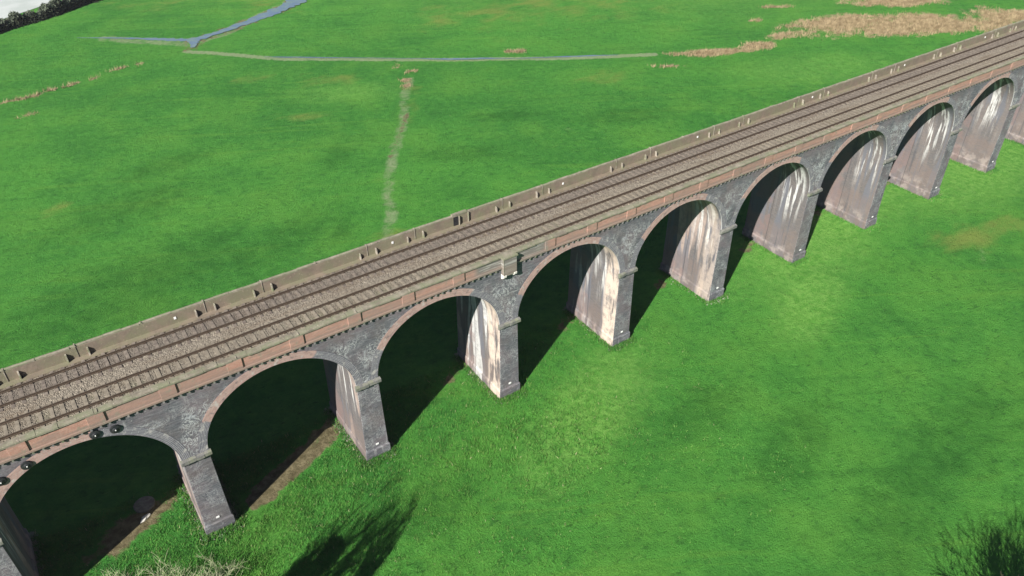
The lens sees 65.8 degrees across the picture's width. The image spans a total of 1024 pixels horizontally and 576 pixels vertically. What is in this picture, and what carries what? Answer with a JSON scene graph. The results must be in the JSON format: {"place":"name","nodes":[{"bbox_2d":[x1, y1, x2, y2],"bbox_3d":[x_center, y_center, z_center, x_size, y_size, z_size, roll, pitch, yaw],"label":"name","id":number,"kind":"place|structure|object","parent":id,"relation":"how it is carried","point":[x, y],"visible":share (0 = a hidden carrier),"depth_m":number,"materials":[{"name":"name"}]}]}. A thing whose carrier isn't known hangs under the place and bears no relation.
{"place":"outdoors","nodes":[
{"label":"outdoors","id":0,"kind":"place"},
{"bbox_2d":[80,0,306,47],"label":"stream","id":1,"kind":"structure","parent":0,"point":[286,5],"depth_m":170.11,"materials":[{"name":"blue liquid"}]},
{"bbox_2d":[0,0,1023,575],"bbox_3d":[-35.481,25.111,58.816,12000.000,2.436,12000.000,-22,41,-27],"label":"ground","id":2,"kind":"structure","parent":0,"point":[882,366],"depth_m":91.34,"materials":[{"name":"green plant"}]},
{"bbox_2d":[0,0,48,18],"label":"yard","id":3,"kind":"structure","parent":2,"relation":"on","point":[8,6],"depth_m":182.75,"materials":[{"name":"white"}]},
{"bbox_2d":[0,0,102,32],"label":"hedge","id":4,"kind":"object","parent":2,"relation":"on","point":[50,8],"visible":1,"depth_m":173.87,"materials":[{"name":"green plant"}]},
{"bbox_2d":[133,496,154,512],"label":"drain cover","id":5,"kind":"object","parent":2,"relation":"on","point":[145,503],"visible":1,"depth_m":66.46,"materials":[{"name":"metal"}]},
{"bbox_2d":[140,513,150,522],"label":"rock","id":6,"kind":"object","parent":2,"relation":"on","point":[144,517],"visible":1,"depth_m":65.37,"materials":[{"name":"stone"}]},
{"bbox_2d":[137,550,191,575],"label":"bare shrub","id":7,"kind":"object","parent":2,"relation":"on","point":[171,573],"visible":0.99,"depth_m":59.04,"materials":[{"name":"beige plant"}]},
{"bbox_2d":[168,562,242,575],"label":"bare shrub","id":8,"kind":"object","parent":2,"relation":"on","point":[197,572],"visible":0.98,"depth_m":59.00,"materials":[{"name":"beige plant"}]},
{"bbox_2d":[195,546,248,575],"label":"bare shrub","id":9,"kind":"object","parent":2,"relation":"on","point":[210,563],"visible":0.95,"depth_m":59.99,"materials":[{"name":"beige plant"}]},
{"bbox_2d":[282,55,606,59],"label":"ditch","id":10,"kind":"object","parent":2,"relation":"in","point":[452,58],"visible":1,"depth_m":153.26,"materials":[{"name":"liquid"}]},
{"bbox_2d":[179,279,728,539],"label":"rubble","id":11,"kind":"object","parent":2,"relation":"on","point":[357,453],"visible":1,"depth_m":71.04,"materials":[{"name":"stone"}]},
{"bbox_2d":[0,20,1023,575],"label":"viaduct","id":12,"kind":"object","parent":2,"relation":"on","point":[852,168],"visible":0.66,"depth_m":76.89,"materials":[{"name":"grey stone"}]},
{"bbox_2d":[0,32,1023,442],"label":"ballast","id":13,"kind":"structure","parent":12,"relation":"on","point":[74,388],"depth_m":67.76,"materials":[{"name":"gravel"}]},
{"bbox_2d":[0,29,1023,411],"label":"railway track","id":14,"kind":"structure","parent":13,"relation":"on","point":[350,281],"depth_m":71.64,"materials":[{"name":"brown metal"}]},
{"bbox_2d":[0,44,1023,440],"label":"railway track","id":15,"kind":"structure","parent":13,"relation":"on","point":[26,414],"depth_m":68.34,"materials":[{"name":"brown metal"}]},
{"bbox_2d":[2,0,1023,118],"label":"dry rushes","id":16,"kind":"object","parent":2,"relation":"on","point":[841,22],"visible":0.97,"depth_m":167.40,"materials":[{"name":"beige plant"}]},
{"bbox_2d":[31,138,1023,575],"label":"weeds","id":17,"kind":"object","parent":2,"relation":"on","point":[467,368],"visible":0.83,"depth_m":77.54,"materials":[{"name":"green plant"}]}
]}

